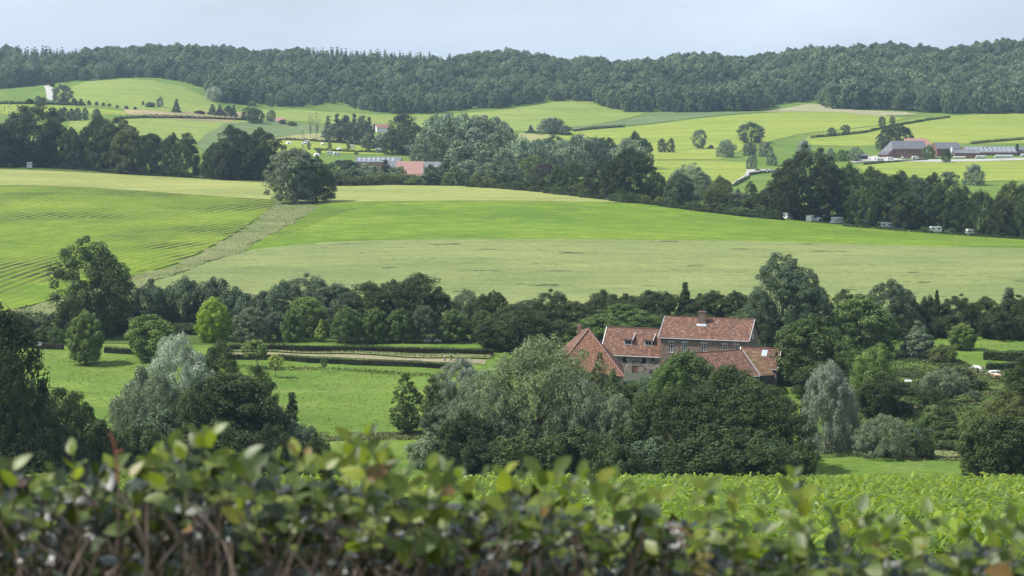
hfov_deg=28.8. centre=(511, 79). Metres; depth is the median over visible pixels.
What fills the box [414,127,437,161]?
broadleaf tree
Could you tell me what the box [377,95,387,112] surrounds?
woodland edge tree
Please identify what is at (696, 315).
oak tree
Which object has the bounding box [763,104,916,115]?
tan field
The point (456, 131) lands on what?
broadleaf tree
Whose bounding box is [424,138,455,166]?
poplar tree
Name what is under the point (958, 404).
garden weeds
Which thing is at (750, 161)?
willow tree
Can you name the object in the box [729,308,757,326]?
broadleaf tree
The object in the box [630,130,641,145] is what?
oak tree
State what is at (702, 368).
broadleaf tree
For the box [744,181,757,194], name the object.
broadleaf tree
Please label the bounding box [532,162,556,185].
oak tree
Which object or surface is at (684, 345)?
window
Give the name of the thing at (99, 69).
woodland edge tree
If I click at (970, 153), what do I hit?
brick shed
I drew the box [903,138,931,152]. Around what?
house
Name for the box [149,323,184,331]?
bushy tree
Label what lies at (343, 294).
oak tree
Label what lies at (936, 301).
conifer tree
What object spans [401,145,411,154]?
shrub
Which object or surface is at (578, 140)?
willow tree
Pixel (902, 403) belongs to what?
shrub
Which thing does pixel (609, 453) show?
bushy tree
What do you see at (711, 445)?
bushy tree
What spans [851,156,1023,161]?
farm yard
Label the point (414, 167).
red roofed barn
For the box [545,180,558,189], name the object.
bushy tree
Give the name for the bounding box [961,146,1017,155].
cattle shed
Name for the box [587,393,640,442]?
willow tree
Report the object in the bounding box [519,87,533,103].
woodland edge tree
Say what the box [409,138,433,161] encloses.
poplar tree
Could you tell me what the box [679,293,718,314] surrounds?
bushy tree
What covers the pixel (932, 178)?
oak tree
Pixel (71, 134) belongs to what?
oak tree
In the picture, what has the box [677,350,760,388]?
farm wing
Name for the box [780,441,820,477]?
bushy tree
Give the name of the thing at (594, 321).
broadleaf tree
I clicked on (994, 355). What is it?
hedge
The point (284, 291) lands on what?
bushy tree
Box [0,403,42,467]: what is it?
bushy tree
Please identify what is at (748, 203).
bushy tree
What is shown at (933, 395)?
bushy tree
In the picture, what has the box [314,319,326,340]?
conical tree
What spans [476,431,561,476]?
bushy tree
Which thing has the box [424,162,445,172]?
farm hall
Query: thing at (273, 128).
hillside field
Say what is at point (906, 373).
bushy tree
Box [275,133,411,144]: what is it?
hillside field
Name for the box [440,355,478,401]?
willow tree
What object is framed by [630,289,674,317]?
bushy tree
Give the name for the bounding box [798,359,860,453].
willow tree
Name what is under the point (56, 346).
hedge
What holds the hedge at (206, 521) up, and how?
on the ground at (324, 383)
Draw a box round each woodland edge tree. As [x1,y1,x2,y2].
[92,62,105,78]
[102,62,115,78]
[122,66,131,77]
[160,63,169,78]
[165,68,171,79]
[169,64,179,80]
[223,90,232,102]
[309,92,319,105]
[329,93,336,103]
[351,99,357,107]
[367,94,381,111]
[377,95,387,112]
[387,93,403,113]
[409,91,424,112]
[423,92,440,112]
[456,100,462,110]
[487,87,504,108]
[512,91,523,105]
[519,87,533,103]
[571,83,583,100]
[581,82,594,100]
[594,86,607,104]
[605,89,618,107]
[620,91,634,111]
[631,89,647,111]
[672,98,681,111]
[683,98,694,111]
[696,87,713,111]
[741,80,766,110]
[755,94,766,109]
[833,77,859,108]
[850,81,868,108]
[890,93,902,109]
[939,88,959,113]
[968,89,991,113]
[988,93,1000,113]
[1015,98,1023,112]
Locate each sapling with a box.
[240,339,268,363]
[267,354,283,377]
[320,357,327,372]
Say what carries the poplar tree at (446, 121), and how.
on the ground at (324, 383)
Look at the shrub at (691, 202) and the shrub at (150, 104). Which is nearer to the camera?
the shrub at (691, 202)
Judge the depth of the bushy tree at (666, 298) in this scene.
528.02 m
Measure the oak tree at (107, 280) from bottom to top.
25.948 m
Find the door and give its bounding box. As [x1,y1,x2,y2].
[632,366,637,372]
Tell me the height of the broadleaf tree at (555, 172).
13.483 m
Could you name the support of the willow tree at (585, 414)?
on the ground at (324, 383)
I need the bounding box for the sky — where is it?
[0,0,1023,61]
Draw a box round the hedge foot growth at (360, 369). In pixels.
[235,364,458,376]
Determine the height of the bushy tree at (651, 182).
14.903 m
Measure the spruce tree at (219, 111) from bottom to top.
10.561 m
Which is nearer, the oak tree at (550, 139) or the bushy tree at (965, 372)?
the bushy tree at (965, 372)
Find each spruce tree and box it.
[171,99,181,111]
[207,104,217,114]
[215,104,224,115]
[230,105,237,116]
[320,116,331,136]
[333,113,340,131]
[351,113,356,137]
[364,117,373,136]
[380,160,390,174]
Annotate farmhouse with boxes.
[602,326,659,373]
[658,310,759,365]
[892,141,925,157]
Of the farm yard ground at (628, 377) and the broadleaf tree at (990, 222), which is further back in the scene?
the broadleaf tree at (990, 222)
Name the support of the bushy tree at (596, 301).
on the wheat field at (512, 271)
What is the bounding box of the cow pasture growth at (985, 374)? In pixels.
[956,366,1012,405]
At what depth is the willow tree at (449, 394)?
396.63 m
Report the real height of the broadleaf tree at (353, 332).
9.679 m
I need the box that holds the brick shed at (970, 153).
[953,149,979,158]
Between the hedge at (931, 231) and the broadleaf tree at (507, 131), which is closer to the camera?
the hedge at (931, 231)
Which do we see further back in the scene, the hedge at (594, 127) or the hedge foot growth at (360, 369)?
the hedge at (594, 127)
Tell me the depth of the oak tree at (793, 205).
836.62 m
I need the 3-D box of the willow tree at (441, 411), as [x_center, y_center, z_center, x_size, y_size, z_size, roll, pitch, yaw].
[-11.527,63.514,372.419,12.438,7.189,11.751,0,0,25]
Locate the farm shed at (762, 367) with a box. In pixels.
[744,350,774,394]
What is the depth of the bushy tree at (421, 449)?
343.26 m
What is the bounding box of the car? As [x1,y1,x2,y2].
[424,338,440,342]
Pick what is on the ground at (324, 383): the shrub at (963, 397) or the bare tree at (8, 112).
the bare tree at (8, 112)
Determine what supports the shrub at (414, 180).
on the ground at (324, 383)
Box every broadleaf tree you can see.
[0,302,54,450]
[0,349,39,470]
[38,386,90,441]
[56,108,63,117]
[59,107,68,118]
[67,108,73,120]
[72,107,82,120]
[81,108,88,119]
[89,117,137,171]
[92,109,100,116]
[131,133,170,174]
[157,133,182,176]
[172,133,201,177]
[184,372,287,461]
[196,296,232,338]
[201,338,239,401]
[223,105,232,115]
[231,306,270,341]
[233,364,280,427]
[258,311,288,338]
[261,147,326,202]
[265,110,275,120]
[289,296,330,337]
[293,155,337,202]
[321,123,343,140]
[329,305,362,342]
[339,160,359,168]
[340,114,351,133]
[340,122,358,142]
[351,123,374,142]
[355,115,368,137]
[357,163,373,173]
[363,165,384,175]
[380,136,403,154]
[385,166,399,174]
[396,166,406,175]
[411,305,441,341]
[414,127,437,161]
[423,164,434,173]
[435,125,470,164]
[437,163,449,171]
[454,160,486,185]
[463,127,489,164]
[473,162,508,181]
[479,133,510,163]
[481,290,508,318]
[490,147,516,179]
[497,165,525,178]
[501,126,519,154]
[514,151,538,178]
[547,154,569,179]
[548,165,568,183]
[558,125,572,134]
[567,313,627,342]
[591,303,662,327]
[592,137,616,161]
[638,138,653,166]
[646,350,714,439]
[647,357,691,443]
[657,138,667,151]
[663,170,694,204]
[667,138,675,151]
[694,290,734,317]
[709,175,732,198]
[718,290,752,317]
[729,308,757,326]
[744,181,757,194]
[753,187,786,210]
[769,312,843,385]
[826,293,902,355]
[827,147,832,155]
[828,127,836,134]
[829,289,864,330]
[830,151,837,161]
[837,149,845,160]
[840,125,850,132]
[844,150,850,160]
[848,342,899,411]
[849,147,863,160]
[888,191,922,229]
[938,172,959,184]
[941,185,978,232]
[953,414,1023,480]
[985,196,1011,236]
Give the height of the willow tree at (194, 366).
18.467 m
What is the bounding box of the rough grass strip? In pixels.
[2,201,317,319]
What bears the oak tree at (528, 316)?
on the ground at (324, 383)
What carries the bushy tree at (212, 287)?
on the ground at (324, 383)
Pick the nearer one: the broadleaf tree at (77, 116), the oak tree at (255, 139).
the oak tree at (255, 139)
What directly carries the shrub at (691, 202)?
on the beet field at (546, 219)
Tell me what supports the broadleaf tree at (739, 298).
on the ground at (324, 383)
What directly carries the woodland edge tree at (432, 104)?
on the ground at (324, 383)
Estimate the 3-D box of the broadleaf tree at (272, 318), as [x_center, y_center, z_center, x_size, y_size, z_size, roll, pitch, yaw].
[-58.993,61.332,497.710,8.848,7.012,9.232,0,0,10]
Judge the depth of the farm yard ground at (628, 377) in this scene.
437.71 m
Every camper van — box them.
[784,212,792,218]
[806,215,813,221]
[829,216,842,223]
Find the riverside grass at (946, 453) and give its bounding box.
[814,448,958,455]
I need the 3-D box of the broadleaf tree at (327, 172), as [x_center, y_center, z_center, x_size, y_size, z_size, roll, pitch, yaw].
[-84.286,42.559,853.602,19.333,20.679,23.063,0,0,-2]
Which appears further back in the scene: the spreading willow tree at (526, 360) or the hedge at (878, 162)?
the hedge at (878, 162)
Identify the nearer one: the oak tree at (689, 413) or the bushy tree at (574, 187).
the oak tree at (689, 413)
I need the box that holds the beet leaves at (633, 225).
[262,202,1020,247]
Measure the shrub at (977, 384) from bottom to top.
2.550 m
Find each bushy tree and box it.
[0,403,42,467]
[0,433,62,474]
[19,313,36,331]
[25,376,56,435]
[25,422,94,476]
[28,311,54,329]
[32,325,52,341]
[46,326,65,343]
[50,300,80,329]
[50,313,74,337]
[71,417,136,476]
[102,424,171,473]
[107,364,171,431]
[128,278,176,323]
[129,407,196,470]
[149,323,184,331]
[161,275,205,323]
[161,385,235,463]
[170,323,196,333]
[173,418,262,477]
[181,276,239,322]
[188,323,206,333]
[193,314,222,342]
[206,143,241,179]
[217,286,255,324]
[228,324,240,333]
[230,423,304,475]
[234,292,286,319]
[236,383,293,433]
[245,143,277,180]
[255,279,306,320]
[274,419,321,474]
[300,431,330,477]
[317,318,343,333]
[404,432,450,469]
[431,408,494,474]
[449,432,514,478]
[465,293,496,319]
[469,172,482,184]
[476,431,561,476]
[484,178,500,185]
[496,173,508,186]
[506,174,520,183]
[509,178,524,187]
[533,424,617,477]
[536,178,546,189]
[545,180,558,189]
[567,183,578,192]
[578,440,644,478]
[584,289,622,317]
[598,185,610,196]
[603,293,637,313]
[604,419,658,473]
[613,434,681,478]
[623,377,645,404]
[623,380,634,394]
[624,389,670,441]
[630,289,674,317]
[632,375,653,417]
[640,194,652,200]
[642,170,665,199]
[643,291,692,316]
[654,196,664,202]
[654,423,765,478]
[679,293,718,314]
[722,429,802,478]
[726,188,751,207]
[740,192,765,209]
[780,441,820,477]
[788,361,849,398]
[888,314,931,340]
[894,371,923,377]
[895,297,932,329]
[898,379,909,390]
[913,295,949,332]
[913,436,935,459]
[916,389,947,404]
[918,366,970,397]
[927,313,968,338]
[927,343,957,361]
[949,367,977,381]
[959,425,1000,477]
[974,311,1019,339]
[1002,315,1023,339]
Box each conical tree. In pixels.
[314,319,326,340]
[899,320,935,357]
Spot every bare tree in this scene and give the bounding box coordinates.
[0,101,17,123]
[308,114,313,137]
[313,114,320,138]
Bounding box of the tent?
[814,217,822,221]
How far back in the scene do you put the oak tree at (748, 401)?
341.79 m
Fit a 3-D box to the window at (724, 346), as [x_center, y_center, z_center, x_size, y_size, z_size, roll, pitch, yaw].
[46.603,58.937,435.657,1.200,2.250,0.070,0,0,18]
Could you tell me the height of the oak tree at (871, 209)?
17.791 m
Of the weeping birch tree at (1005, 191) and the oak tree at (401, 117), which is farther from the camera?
the oak tree at (401, 117)
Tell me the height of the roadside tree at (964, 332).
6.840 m
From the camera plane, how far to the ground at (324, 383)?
451.75 m
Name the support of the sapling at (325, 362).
on the ground at (324, 383)
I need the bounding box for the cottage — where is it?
[275,118,285,122]
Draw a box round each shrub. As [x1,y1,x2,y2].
[144,102,155,106]
[193,110,205,113]
[287,121,296,125]
[319,167,348,179]
[340,168,368,181]
[360,131,375,148]
[371,133,388,148]
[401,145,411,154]
[403,175,424,184]
[418,168,444,185]
[441,165,466,185]
[664,198,679,204]
[686,201,704,208]
[701,202,732,211]
[727,207,757,214]
[752,205,772,215]
[771,209,784,216]
[822,216,830,221]
[890,401,911,414]
[893,401,915,417]
[898,427,922,442]
[899,432,918,447]
[901,387,920,396]
[910,384,927,390]
[910,424,927,427]
[915,426,926,436]
[919,413,942,428]
[920,405,944,417]
[924,428,934,435]
[927,432,954,439]
[929,399,956,405]
[931,387,943,396]
[932,422,957,431]
[934,418,955,422]
[935,442,957,450]
[941,408,956,421]
[944,428,959,439]
[954,394,975,401]
[955,384,970,393]
[963,390,984,400]
[969,379,987,389]
[1000,372,1011,382]
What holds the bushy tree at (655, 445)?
on the ground at (324, 383)
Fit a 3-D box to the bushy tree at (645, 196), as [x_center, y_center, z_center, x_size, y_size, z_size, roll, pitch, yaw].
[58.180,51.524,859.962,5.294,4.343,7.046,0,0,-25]
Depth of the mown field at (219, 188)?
945.39 m
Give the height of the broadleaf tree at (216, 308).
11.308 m
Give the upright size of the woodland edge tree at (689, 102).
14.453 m
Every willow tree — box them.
[107,391,158,433]
[130,371,182,416]
[146,331,216,397]
[205,86,222,101]
[418,400,457,438]
[428,371,459,407]
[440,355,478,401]
[444,390,506,449]
[449,288,479,319]
[452,369,508,414]
[466,332,617,463]
[468,387,531,468]
[500,135,541,166]
[518,138,554,169]
[536,117,556,132]
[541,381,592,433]
[542,376,615,469]
[551,138,576,164]
[553,145,595,175]
[570,132,597,167]
[579,135,607,161]
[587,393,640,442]
[608,137,646,173]
[715,139,737,157]
[742,142,756,155]
[746,155,757,168]
[758,141,773,156]
[766,152,777,165]
[795,139,811,153]
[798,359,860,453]
[850,413,911,459]
[961,163,986,185]
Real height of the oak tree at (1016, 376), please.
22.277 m
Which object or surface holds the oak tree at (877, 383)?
on the ground at (324, 383)
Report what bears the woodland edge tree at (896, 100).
on the ground at (324, 383)
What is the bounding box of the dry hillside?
[123,109,241,121]
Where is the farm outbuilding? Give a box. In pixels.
[740,346,782,386]
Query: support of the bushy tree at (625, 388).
on the ground at (324, 383)
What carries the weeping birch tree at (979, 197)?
on the ground at (324, 383)
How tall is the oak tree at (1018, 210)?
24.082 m
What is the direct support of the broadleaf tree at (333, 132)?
on the hillside field at (307, 136)
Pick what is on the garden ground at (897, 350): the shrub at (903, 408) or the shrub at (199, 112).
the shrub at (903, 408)
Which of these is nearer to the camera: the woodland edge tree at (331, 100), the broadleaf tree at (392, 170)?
the broadleaf tree at (392, 170)
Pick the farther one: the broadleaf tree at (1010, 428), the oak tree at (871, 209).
the oak tree at (871, 209)
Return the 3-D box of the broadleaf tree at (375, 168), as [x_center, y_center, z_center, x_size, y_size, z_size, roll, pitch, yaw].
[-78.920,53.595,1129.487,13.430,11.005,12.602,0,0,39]
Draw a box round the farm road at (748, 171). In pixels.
[732,169,776,183]
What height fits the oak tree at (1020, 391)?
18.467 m
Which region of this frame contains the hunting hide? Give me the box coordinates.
[27,162,31,168]
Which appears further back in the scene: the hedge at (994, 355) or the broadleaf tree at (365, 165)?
the broadleaf tree at (365, 165)
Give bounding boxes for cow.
[972,365,982,371]
[988,370,999,373]
[990,373,1001,378]
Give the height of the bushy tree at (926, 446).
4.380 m
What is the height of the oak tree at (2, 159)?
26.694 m
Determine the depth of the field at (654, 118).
1954.11 m
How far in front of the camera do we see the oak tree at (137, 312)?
503.13 m
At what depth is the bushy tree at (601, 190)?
887.50 m
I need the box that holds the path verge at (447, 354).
[230,348,490,357]
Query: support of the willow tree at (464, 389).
on the ground at (324, 383)
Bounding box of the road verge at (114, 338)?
[47,322,529,343]
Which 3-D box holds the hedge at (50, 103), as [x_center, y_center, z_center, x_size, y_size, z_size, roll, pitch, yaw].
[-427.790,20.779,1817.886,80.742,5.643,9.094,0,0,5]
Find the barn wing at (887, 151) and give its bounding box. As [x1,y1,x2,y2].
[877,141,892,156]
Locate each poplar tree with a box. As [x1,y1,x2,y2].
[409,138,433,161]
[418,112,444,159]
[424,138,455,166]
[430,112,459,160]
[441,139,475,177]
[446,112,479,138]
[463,142,501,178]
[466,114,497,149]
[482,117,511,147]
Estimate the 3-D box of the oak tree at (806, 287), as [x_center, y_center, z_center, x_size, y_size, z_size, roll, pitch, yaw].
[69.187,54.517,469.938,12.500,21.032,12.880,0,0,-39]
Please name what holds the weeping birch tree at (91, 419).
on the ground at (324, 383)
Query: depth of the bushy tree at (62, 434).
298.16 m
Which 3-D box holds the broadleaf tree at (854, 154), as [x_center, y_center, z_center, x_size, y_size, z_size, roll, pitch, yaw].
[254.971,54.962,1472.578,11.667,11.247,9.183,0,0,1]
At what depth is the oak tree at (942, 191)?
833.08 m
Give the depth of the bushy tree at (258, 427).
347.13 m
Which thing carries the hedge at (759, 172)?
on the ground at (324, 383)
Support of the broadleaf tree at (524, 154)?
on the ground at (324, 383)
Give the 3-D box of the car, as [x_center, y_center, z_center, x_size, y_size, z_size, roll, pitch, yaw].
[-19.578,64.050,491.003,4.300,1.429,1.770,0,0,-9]
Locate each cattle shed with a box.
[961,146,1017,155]
[1015,146,1023,155]
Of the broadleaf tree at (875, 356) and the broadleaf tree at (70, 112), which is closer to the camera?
the broadleaf tree at (875, 356)
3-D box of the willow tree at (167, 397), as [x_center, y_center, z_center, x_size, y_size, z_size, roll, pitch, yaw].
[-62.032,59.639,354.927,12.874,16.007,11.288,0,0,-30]
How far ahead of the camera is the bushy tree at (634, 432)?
333.51 m
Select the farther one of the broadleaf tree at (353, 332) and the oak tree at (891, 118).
the oak tree at (891, 118)
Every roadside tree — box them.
[65,309,104,364]
[124,314,176,360]
[279,309,306,341]
[360,307,389,342]
[386,308,415,341]
[437,308,468,341]
[468,309,494,339]
[947,322,977,349]
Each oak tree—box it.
[0,99,65,165]
[0,118,25,165]
[0,123,22,164]
[37,122,77,166]
[42,235,135,336]
[51,85,74,101]
[52,127,88,168]
[75,114,116,169]
[102,297,143,333]
[108,124,148,173]
[156,96,163,106]
[201,142,218,178]
[213,124,256,179]
[235,126,286,179]
[240,106,258,118]
[247,107,264,123]
[281,273,337,320]
[317,282,363,320]
[328,159,356,170]
[343,280,392,323]
[372,278,415,319]
[384,129,402,143]
[387,113,417,145]
[390,272,450,322]
[394,125,422,146]
[419,290,456,322]
[469,321,516,348]
[476,302,555,351]
[509,298,553,324]
[517,155,543,180]
[531,289,574,329]
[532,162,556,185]
[536,320,587,348]
[541,134,561,156]
[542,117,564,133]
[554,161,588,189]
[556,300,595,329]
[582,158,608,195]
[598,147,656,197]
[619,384,724,459]
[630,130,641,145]
[639,313,672,327]
[670,162,711,200]
[674,362,769,465]
[681,312,713,316]
[690,130,707,147]
[702,183,734,208]
[711,377,801,464]
[736,121,765,142]
[741,290,780,347]
[748,251,819,347]
[750,395,817,465]
[765,144,838,219]
[781,267,829,355]
[806,286,836,353]
[807,160,849,220]
[814,339,859,385]
[829,163,870,221]
[842,185,879,225]
[854,371,904,416]
[856,165,894,225]
[869,278,921,327]
[874,133,888,150]
[875,170,916,225]
[878,116,885,126]
[878,123,901,147]
[889,116,895,122]
[894,122,913,140]
[902,174,939,229]
[920,172,945,227]
[921,178,961,230]
[922,144,935,157]
[940,148,951,161]
[940,293,978,330]
[954,400,1000,466]
[966,295,1008,332]
[982,389,1023,475]
[998,294,1023,328]
[1002,354,1023,446]
[1003,183,1023,236]
[1011,296,1023,313]
[1012,370,1023,463]
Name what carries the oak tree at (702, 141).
on the sunny field at (775, 125)
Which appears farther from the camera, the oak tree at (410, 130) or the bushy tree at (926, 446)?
the oak tree at (410, 130)
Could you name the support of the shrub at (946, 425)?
on the garden ground at (897, 350)
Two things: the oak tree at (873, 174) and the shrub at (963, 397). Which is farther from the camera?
the oak tree at (873, 174)
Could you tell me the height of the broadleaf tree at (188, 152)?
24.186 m
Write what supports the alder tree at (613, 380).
on the ground at (324, 383)
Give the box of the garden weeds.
[822,354,1013,457]
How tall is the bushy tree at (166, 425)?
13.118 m
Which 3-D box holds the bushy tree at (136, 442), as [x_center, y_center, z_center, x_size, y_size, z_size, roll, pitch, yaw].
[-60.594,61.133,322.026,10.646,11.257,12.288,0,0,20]
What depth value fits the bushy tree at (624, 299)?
536.69 m
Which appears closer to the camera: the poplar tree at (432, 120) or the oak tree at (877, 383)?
the oak tree at (877, 383)
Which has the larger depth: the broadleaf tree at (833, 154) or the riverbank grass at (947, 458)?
the broadleaf tree at (833, 154)
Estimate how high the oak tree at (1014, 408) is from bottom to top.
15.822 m
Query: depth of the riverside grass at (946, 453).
356.97 m
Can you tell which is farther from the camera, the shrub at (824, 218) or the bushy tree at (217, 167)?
the bushy tree at (217, 167)
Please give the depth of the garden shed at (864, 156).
1489.00 m
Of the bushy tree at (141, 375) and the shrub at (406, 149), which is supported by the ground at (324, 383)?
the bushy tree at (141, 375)
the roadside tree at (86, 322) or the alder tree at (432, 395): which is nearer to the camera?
the alder tree at (432, 395)
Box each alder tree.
[388,372,423,432]
[411,374,447,431]
[589,352,607,395]
[601,368,625,402]
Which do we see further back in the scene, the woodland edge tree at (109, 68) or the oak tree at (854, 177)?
the woodland edge tree at (109, 68)
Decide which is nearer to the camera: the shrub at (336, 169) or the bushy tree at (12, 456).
the bushy tree at (12, 456)
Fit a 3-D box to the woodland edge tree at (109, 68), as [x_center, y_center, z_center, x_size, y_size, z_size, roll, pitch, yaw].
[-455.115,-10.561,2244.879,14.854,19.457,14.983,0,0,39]
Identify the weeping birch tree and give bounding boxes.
[53,389,102,466]
[961,188,996,234]
[993,180,1023,236]
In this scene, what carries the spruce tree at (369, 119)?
on the ground at (324, 383)
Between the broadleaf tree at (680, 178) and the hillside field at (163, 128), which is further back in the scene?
the hillside field at (163, 128)
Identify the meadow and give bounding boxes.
[54,79,222,112]
[240,101,648,130]
[261,140,407,154]
[517,133,550,140]
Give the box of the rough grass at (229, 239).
[23,201,325,315]
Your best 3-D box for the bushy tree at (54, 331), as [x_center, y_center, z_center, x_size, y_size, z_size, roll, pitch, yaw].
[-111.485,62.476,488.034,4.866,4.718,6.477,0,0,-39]
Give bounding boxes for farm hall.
[355,157,401,169]
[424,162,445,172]
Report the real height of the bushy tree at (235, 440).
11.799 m
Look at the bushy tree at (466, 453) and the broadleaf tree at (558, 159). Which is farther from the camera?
the broadleaf tree at (558, 159)
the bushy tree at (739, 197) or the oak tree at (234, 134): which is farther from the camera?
the oak tree at (234, 134)
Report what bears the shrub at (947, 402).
on the garden ground at (897, 350)
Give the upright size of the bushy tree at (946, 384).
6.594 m
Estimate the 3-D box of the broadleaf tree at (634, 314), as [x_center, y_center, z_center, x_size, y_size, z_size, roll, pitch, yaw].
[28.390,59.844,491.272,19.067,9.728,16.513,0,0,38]
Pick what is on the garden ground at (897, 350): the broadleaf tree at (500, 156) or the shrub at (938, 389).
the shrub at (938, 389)
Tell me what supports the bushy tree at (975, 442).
on the ground at (324, 383)
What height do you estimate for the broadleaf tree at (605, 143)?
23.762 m
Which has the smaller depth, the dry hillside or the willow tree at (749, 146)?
the willow tree at (749, 146)
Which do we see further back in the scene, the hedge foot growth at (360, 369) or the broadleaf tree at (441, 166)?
the broadleaf tree at (441, 166)
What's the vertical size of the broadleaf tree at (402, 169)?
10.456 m
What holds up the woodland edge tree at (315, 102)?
on the ground at (324, 383)
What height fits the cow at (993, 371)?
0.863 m
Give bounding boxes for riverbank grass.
[312,430,424,441]
[810,446,959,460]
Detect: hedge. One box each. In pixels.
[0,100,85,105]
[0,162,265,180]
[0,423,1023,575]
[3,338,64,349]
[103,346,134,354]
[114,114,249,120]
[229,343,493,354]
[229,353,461,369]
[281,137,359,144]
[314,147,383,152]
[316,172,462,185]
[465,180,663,205]
[525,131,573,134]
[572,124,624,130]
[659,201,784,219]
[733,175,749,185]
[748,169,774,174]
[810,116,950,137]
[842,222,1023,239]
[863,158,928,164]
[970,137,1023,143]
[983,349,1023,361]
[986,361,1022,369]
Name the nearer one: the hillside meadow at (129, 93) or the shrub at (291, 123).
the shrub at (291, 123)
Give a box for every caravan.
[880,222,892,226]
[929,226,941,231]
[965,229,976,233]
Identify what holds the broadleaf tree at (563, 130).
on the sunny field at (775, 125)
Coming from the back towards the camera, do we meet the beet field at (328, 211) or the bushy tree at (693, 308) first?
the beet field at (328, 211)
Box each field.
[0,104,127,114]
[0,169,637,203]
[0,186,273,310]
[0,471,1023,574]
[69,118,248,145]
[146,239,1023,322]
[196,121,324,149]
[244,201,1023,250]
[253,201,394,247]
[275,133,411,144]
[537,111,904,159]
[571,112,755,128]
[649,161,755,185]
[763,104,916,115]
[805,114,1023,145]
[857,157,1023,180]
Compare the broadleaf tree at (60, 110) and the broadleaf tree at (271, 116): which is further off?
the broadleaf tree at (271, 116)
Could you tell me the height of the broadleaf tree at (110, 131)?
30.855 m
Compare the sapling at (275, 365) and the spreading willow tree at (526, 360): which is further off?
the sapling at (275, 365)
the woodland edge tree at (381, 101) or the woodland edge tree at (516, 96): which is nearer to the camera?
the woodland edge tree at (381, 101)
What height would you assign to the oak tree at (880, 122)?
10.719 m
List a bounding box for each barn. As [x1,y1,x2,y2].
[375,124,388,131]
[386,162,396,173]
[396,161,424,178]
[555,325,624,392]
[931,142,960,155]
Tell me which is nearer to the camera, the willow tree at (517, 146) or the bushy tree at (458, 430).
the bushy tree at (458, 430)
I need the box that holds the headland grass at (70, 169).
[0,162,285,182]
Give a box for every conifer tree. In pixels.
[286,392,301,441]
[676,282,691,312]
[931,289,943,332]
[999,287,1015,329]
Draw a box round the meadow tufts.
[26,351,430,433]
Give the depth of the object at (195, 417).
333.50 m
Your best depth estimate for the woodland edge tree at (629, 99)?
2019.73 m
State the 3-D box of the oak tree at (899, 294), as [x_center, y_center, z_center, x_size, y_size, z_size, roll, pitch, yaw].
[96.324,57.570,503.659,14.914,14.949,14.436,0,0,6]
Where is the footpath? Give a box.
[233,353,485,363]
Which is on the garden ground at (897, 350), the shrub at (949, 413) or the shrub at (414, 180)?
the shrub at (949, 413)
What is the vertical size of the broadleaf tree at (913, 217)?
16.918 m
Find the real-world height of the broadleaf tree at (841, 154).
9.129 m
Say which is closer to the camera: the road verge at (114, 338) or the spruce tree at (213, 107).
the road verge at (114, 338)
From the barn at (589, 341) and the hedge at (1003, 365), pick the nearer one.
the barn at (589, 341)
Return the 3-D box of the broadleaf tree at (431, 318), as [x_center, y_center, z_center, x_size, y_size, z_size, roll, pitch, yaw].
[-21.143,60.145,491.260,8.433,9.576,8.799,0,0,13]
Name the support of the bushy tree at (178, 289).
on the ground at (324, 383)
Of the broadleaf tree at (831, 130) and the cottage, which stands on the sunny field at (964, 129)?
the broadleaf tree at (831, 130)
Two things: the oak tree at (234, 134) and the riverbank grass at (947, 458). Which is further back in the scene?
the oak tree at (234, 134)
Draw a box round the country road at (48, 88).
[44,85,53,100]
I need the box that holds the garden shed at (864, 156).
[859,154,867,158]
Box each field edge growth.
[1,304,53,340]
[678,203,1022,238]
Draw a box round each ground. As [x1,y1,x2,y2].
[0,75,1023,480]
[623,372,654,383]
[800,342,1013,457]
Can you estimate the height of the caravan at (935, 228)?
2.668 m
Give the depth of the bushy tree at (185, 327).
505.33 m
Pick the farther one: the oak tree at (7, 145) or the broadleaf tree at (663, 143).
the broadleaf tree at (663, 143)
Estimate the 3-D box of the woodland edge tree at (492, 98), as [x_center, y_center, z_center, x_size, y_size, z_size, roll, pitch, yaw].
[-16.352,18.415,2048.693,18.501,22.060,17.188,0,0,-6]
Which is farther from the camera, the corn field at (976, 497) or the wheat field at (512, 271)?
the wheat field at (512, 271)
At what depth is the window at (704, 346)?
437.05 m
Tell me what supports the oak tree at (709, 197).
on the ground at (324, 383)
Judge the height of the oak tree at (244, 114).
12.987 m
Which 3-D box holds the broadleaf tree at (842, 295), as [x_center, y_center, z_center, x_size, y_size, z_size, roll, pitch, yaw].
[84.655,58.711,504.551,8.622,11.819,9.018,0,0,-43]
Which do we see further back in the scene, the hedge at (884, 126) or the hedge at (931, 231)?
the hedge at (884, 126)
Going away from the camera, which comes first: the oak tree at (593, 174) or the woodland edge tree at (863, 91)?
the oak tree at (593, 174)
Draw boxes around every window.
[669,342,673,351]
[682,343,686,351]
[702,343,706,351]
[722,344,727,350]
[733,345,738,349]
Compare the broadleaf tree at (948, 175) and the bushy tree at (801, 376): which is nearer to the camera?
the bushy tree at (801, 376)
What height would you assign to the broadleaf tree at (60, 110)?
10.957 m
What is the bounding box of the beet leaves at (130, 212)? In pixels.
[1,188,248,254]
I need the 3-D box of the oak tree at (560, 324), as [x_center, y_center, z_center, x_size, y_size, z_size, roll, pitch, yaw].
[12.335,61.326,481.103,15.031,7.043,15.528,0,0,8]

